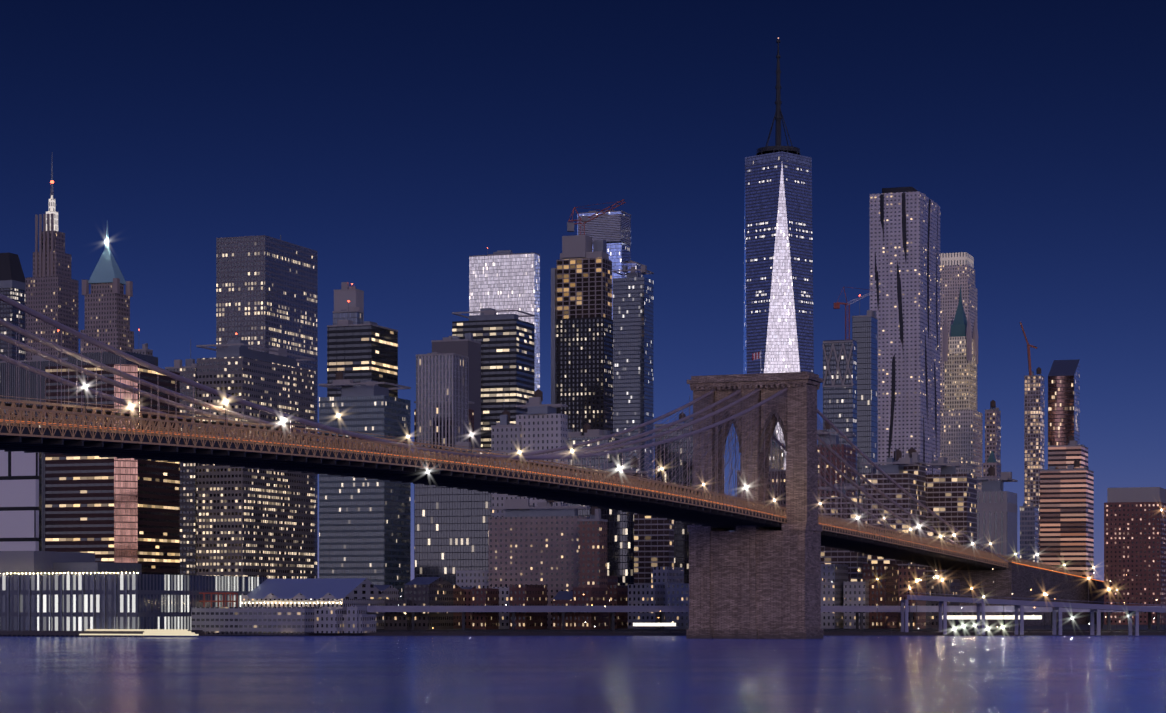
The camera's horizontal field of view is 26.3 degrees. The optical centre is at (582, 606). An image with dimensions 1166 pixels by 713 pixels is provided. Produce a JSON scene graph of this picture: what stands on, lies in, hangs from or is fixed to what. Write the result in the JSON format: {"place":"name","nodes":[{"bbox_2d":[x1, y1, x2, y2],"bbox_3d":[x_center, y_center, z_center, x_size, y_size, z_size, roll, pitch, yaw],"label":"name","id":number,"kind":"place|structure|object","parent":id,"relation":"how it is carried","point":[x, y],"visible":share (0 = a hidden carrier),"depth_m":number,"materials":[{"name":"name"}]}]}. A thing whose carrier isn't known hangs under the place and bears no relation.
{"place":"outdoors","nodes":[
{"label":"outdoors","id":0,"kind":"place"},
{"bbox_2d":[333,282,363,324],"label":"tower","id":1,"kind":"structure","parent":0,"point":[345,293],"depth_m":1338.36,"materials":[{"name":"grey concrete"}]},
{"bbox_2d":[0,636,1165,712],"bbox_3d":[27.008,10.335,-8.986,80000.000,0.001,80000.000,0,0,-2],"label":"river water","id":2,"kind":"structure","parent":0,"point":[581,674],"depth_m":377.15,"materials":[{"name":"blue liquid"}]},
{"bbox_2d":[0,624,1165,635],"bbox_3d":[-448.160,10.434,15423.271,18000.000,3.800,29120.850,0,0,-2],"label":"seawall","id":3,"kind":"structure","parent":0,"point":[1083,630],"depth_m":875.73,"materials":[{"name":"grey concrete"}]},
{"bbox_2d":[0,253,24,402],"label":"building","id":4,"kind":"structure","parent":3,"relation":"on","point":[12,282],"depth_m":1633.53,"materials":[{"name":"grey"}]},
{"bbox_2d":[0,450,38,550],"bbox_3d":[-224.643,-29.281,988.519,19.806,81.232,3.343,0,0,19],"label":"mural building","id":5,"kind":"structure","parent":3,"relation":"on","point":[19,500],"depth_m":986.49,"materials":[{"name":"grey"}]},
{"bbox_2d":[0,409,41,550],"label":"building","id":6,"kind":"structure","parent":3,"relation":"on","point":[40,501],"depth_m":1127.04,"materials":[{"name":"grey"}]},
{"bbox_2d":[0,330,67,550],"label":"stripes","id":7,"kind":"object","parent":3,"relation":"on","point":[33,385],"visible":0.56,"depth_m":1291.66,"materials":[{"name":"grey"}]},
{"bbox_2d":[25,159,77,359],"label":"skyscraper","id":8,"kind":"structure","parent":3,"relation":"on","point":[51,288],"depth_m":1547.42,"materials":[{"name":"brown"}]},
{"bbox_2d":[80,220,133,352],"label":"skyscraper","id":9,"kind":"structure","parent":3,"relation":"on","point":[107,310],"depth_m":1489.95,"materials":[{"name":"grey"}]},
{"bbox_2d":[45,351,179,574],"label":"office building","id":10,"kind":"structure","parent":3,"relation":"on","point":[111,510],"depth_m":1034.42,"materials":[{"name":"grey"}]},
{"bbox_2d":[0,551,266,636],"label":"pier","id":11,"kind":"structure","parent":3,"relation":"on","point":[50,593],"depth_m":849.33,"materials":[{"name":"grey"}]},
{"bbox_2d":[133,329,152,355],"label":"building","id":12,"kind":"structure","parent":3,"relation":"on","point":[144,350],"depth_m":1435.61,"materials":[{"name":"grey"}]},
{"bbox_2d":[165,339,196,574],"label":"building","id":13,"kind":"structure","parent":3,"relation":"on","point":[188,517],"depth_m":1146.59,"materials":[{"name":"grey concrete"}]},
{"bbox_2d":[196,333,314,578],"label":"office building","id":14,"kind":"structure","parent":3,"relation":"on","point":[254,522],"depth_m":1099.22,"materials":[{"name":"grey"}]},
{"bbox_2d":[216,235,317,577],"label":"skyscraper","id":15,"kind":"structure","parent":3,"relation":"on","point":[266,291],"depth_m":1495.36,"materials":[{"name":"grey"}]},
{"bbox_2d":[327,300,397,397],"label":"office building","id":16,"kind":"structure","parent":3,"relation":"on","point":[366,350],"depth_m":1243.42,"materials":[{"name":"grey glass"}]},
{"bbox_2d":[319,370,410,599],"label":"teal glass block","id":17,"kind":"structure","parent":3,"relation":"on","point":[364,527],"depth_m":1074.73,"materials":[{"name":"grey"}]},
{"bbox_2d":[416,352,468,448],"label":"office building","id":18,"kind":"structure","parent":3,"relation":"on","point":[441,397],"depth_m":1142.62,"materials":[{"name":"grey"}]},
{"bbox_2d":[414,401,473,577],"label":"skyscraper","id":19,"kind":"structure","parent":3,"relation":"on","point":[470,421],"depth_m":1177.40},
{"bbox_2d":[415,442,490,583],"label":"building","id":20,"kind":"structure","parent":3,"relation":"on","point":[451,531],"depth_m":995.36,"materials":[{"name":"grey"}]},
{"bbox_2d":[431,333,480,448],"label":"grey slab","id":21,"kind":"structure","parent":3,"relation":"on","point":[469,346],"depth_m":1225.96,"materials":[{"name":"grey"}]},
{"bbox_2d":[452,308,534,448],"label":"black office","id":22,"kind":"structure","parent":3,"relation":"on","point":[507,341],"depth_m":1295.02,"materials":[{"name":"grey glass"}]},
{"bbox_2d":[469,247,539,390],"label":"glass tower","id":23,"kind":"structure","parent":3,"relation":"on","point":[504,280],"depth_m":2048.77,"materials":[{"name":"grey"}]},
{"bbox_2d":[491,410,521,516],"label":"building","id":24,"kind":"structure","parent":3,"relation":"on","point":[506,436],"depth_m":977.45,"materials":[{"name":"grey concrete"}]},
{"bbox_2d":[488,469,590,628],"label":"tan apartments","id":25,"kind":"structure","parent":3,"relation":"on","point":[529,544],"depth_m":948.00,"materials":[{"name":"grey"}]},
{"bbox_2d":[515,389,567,506],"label":"building","id":26,"kind":"structure","parent":3,"relation":"on","point":[544,426],"depth_m":973.56,"materials":[{"name":"grey concrete"}]},
{"bbox_2d":[191,564,959,634],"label":"waterfront buildings","id":27,"kind":"structure","parent":3,"relation":"on","point":[306,606],"depth_m":919.10,"materials":[{"name":"brick"}]},
{"bbox_2d":[551,235,612,435],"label":"skyscraper","id":28,"kind":"structure","parent":3,"relation":"on","point":[581,338],"depth_m":1416.99,"materials":[{"name":"grey glass"}]},
{"bbox_2d":[567,199,625,234],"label":"tower crane","id":29,"kind":"object","parent":28,"relation":"on","point":[570,226],"visible":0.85,"depth_m":1418.14,"materials":[{"name":"brown"}]},
{"bbox_2d":[578,506,607,587],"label":"building","id":30,"kind":"structure","parent":3,"relation":"on","point":[592,551],"depth_m":922.64,"materials":[{"name":"brown"}]},
{"bbox_2d":[568,416,623,515],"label":"building","id":31,"kind":"structure","parent":3,"relation":"on","point":[578,437],"depth_m":1146.14,"materials":[{"name":"grey concrete"}]},
{"bbox_2d":[577,210,630,319],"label":"glass tower","id":32,"kind":"structure","parent":3,"relation":"on","point":[619,252],"depth_m":2094.88,"materials":[{"name":"blue"}]},
{"bbox_2d":[578,213,630,244],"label":"glass tower louvre","id":33,"kind":"object","parent":32,"relation":"attached to","point":[610,227],"visible":0.81,"depth_m":2094.12,"materials":[{"name":"grey glass"}]},
{"bbox_2d":[590,456,647,585],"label":"building","id":34,"kind":"structure","parent":3,"relation":"on","point":[620,544],"depth_m":1054.83,"materials":[{"name":"grey"}]},
{"bbox_2d":[84,385,1161,629],"bbox_3d":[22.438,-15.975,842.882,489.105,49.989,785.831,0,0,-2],"label":"street lamps","id":35,"kind":"object","parent":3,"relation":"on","point":[774,499],"visible":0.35,"depth_m":891.73,"materials":[{"name":"grey metal"}]},
{"bbox_2d":[612,265,653,487],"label":"skyscraper","id":36,"kind":"structure","parent":3,"relation":"on","point":[633,349],"depth_m":1496.02,"materials":[{"name":"grey glass"}]},
{"bbox_2d":[627,260,642,276],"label":"glass tower step","id":37,"kind":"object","parent":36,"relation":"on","point":[631,263],"visible":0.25,"depth_m":2104.89,"materials":[{"name":"blue glass"}]},
{"bbox_2d":[634,491,673,583],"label":"balcony tower","id":38,"kind":"structure","parent":3,"relation":"on","point":[653,541],"depth_m":994.57,"materials":[{"name":"grey"}]},
{"bbox_2d":[654,413,692,582],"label":"building","id":39,"kind":"structure","parent":3,"relation":"on","point":[681,546],"depth_m":1248.71,"materials":[{"name":"grey"}]},
{"bbox_2d":[737,445,785,509],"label":"building","id":40,"kind":"structure","parent":3,"relation":"on","point":[783,498],"depth_m":1197.91,"materials":[{"name":"grey"}]},
{"bbox_2d":[367,592,1165,635],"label":"shore viaducts","id":41,"kind":"object","parent":3,"relation":"on","point":[1023,606],"visible":0.85,"depth_m":900.91,"materials":[{"name":"grey paint"}]},
{"bbox_2d":[743,37,813,469],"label":"skyscraper","id":42,"kind":"structure","parent":3,"relation":"on","point":[778,288],"depth_m":2254.92,"materials":[{"name":"blue glass"}]},
{"bbox_2d":[817,404,855,495],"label":"building","id":43,"kind":"structure","parent":3,"relation":"on","point":[849,452],"depth_m":1147.96,"materials":[{"name":"grey concrete"}]},
{"bbox_2d":[822,340,856,495],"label":"high-rise building","id":44,"kind":"structure","parent":3,"relation":"on","point":[839,384],"depth_m":1297.66,"materials":[{"name":"grey glass"}]},
{"bbox_2d":[833,287,875,339],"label":"tower crane","id":45,"kind":"object","parent":44,"relation":"on","point":[836,305],"visible":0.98,"depth_m":1299.07,"materials":[{"name":"red"}]},
{"bbox_2d":[818,471,867,580],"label":"building","id":46,"kind":"structure","parent":3,"relation":"on","point":[854,561],"depth_m":997.22,"materials":[{"name":"brown"}]},
{"bbox_2d":[852,295,877,495],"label":"dark tower","id":47,"kind":"structure","parent":3,"relation":"on","point":[865,332],"depth_m":1377.77,"materials":[{"name":"grey glass"}]},
{"bbox_2d":[860,445,917,566],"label":"building","id":48,"kind":"structure","parent":3,"relation":"on","point":[907,482],"depth_m":1058.70,"materials":[{"name":"brown"}]},
{"bbox_2d":[870,187,939,474],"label":"skyscraper","id":49,"kind":"structure","parent":3,"relation":"on","point":[905,259],"depth_m":1452.85,"materials":[{"name":"grey"}]},
{"bbox_2d":[893,446,925,567],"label":"building","id":50,"kind":"structure","parent":3,"relation":"on","point":[919,470],"depth_m":1074.68,"materials":[{"name":"grey"}]},
{"bbox_2d":[926,457,976,578],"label":"building","id":51,"kind":"structure","parent":3,"relation":"on","point":[951,496],"depth_m":1089.66,"materials":[{"name":"grey"}]},
{"bbox_2d":[940,252,976,473],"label":"skyscraper","id":52,"kind":"structure","parent":3,"relation":"on","point":[957,270],"depth_m":1906.69,"materials":[{"name":"grey"}]},
{"bbox_2d":[941,285,981,491],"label":"skyscraper","id":53,"kind":"structure","parent":3,"relation":"on","point":[961,429],"depth_m":1651.87,"materials":[{"name":"beige stone"}]},
{"bbox_2d":[983,451,1000,480],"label":"building","id":54,"kind":"structure","parent":3,"relation":"on","point":[992,461],"depth_m":1501.20,"materials":[{"name":"grey concrete"}]},
{"bbox_2d":[985,400,1000,463],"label":"tower","id":55,"kind":"structure","parent":3,"relation":"on","point":[993,428],"depth_m":1580.90,"materials":[{"name":"grey concrete"}]},
{"bbox_2d":[977,466,1017,559],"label":"building","id":56,"kind":"structure","parent":3,"relation":"on","point":[996,516],"depth_m":1250.98,"materials":[{"name":"grey"}]},
{"bbox_2d":[946,562,1103,625],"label":"bridge approach","id":57,"kind":"structure","parent":3,"relation":"on","point":[1019,581],"depth_m":1075.72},
{"bbox_2d":[1020,502,1038,562],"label":"building","id":58,"kind":"structure","parent":3,"relation":"on","point":[1029,533],"depth_m":1319.81,"materials":[{"name":"grey"}]},
{"bbox_2d":[1024,367,1044,561],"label":"slim tower","id":59,"kind":"structure","parent":3,"relation":"on","point":[1033,425],"depth_m":1702.59,"materials":[{"name":"grey concrete"}]},
{"bbox_2d":[1020,322,1036,374],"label":"tower crane","id":60,"kind":"object","parent":59,"relation":"on","point":[1029,357],"visible":0.88,"depth_m":1703.69,"materials":[{"name":"brown"}]},
{"bbox_2d":[1048,359,1079,445],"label":"skyscraper","id":61,"kind":"structure","parent":3,"relation":"on","point":[1063,400],"depth_m":1806.46,"materials":[{"name":"brown glass"}]},
{"bbox_2d":[1040,459,1093,578],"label":"building","id":62,"kind":"structure","parent":3,"relation":"on","point":[1067,517],"depth_m":1404.35,"materials":[{"name":"brown"}]},
{"bbox_2d":[1048,435,1087,469],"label":"banded step","id":63,"kind":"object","parent":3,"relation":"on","point":[1061,456],"visible":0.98,"depth_m":1413.43,"materials":[{"name":"grey"}]},
{"bbox_2d":[1104,487,1165,624],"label":"building","id":64,"kind":"structure","parent":3,"relation":"on","point":[1132,533],"depth_m":1153.99,"materials":[{"name":"brown"}]},
{"bbox_2d":[0,0,1165,580],"label":"sky","id":65,"kind":"structure","parent":0,"point":[396,142],"materials":[{"name":"blue"}]},
{"bbox_2d":[686,372,822,638],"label":"bridge tower","id":66,"kind":"structure","parent":0,"point":[750,582],"depth_m":785.68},
{"bbox_2d":[0,293,1008,561],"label":"bridge cables","id":67,"kind":"object","parent":66,"relation":"attached to","point":[590,451],"visible":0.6,"depth_m":680.06,"materials":[{"name":"metal"}]},
{"bbox_2d":[0,395,1081,575],"bbox_3d":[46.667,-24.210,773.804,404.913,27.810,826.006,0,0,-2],"label":"bridge deck","id":68,"kind":"structure","parent":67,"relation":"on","point":[589,489],"depth_m":562.93,"materials":[{"name":"brown metal"}]},
{"bbox_2d":[752,349,760,372],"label":"tower flag","id":69,"kind":"object","parent":66,"relation":"on","point":[756,355],"visible":0.94,"depth_m":791.42,"materials":[{"name":"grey fabric"}]}
]}

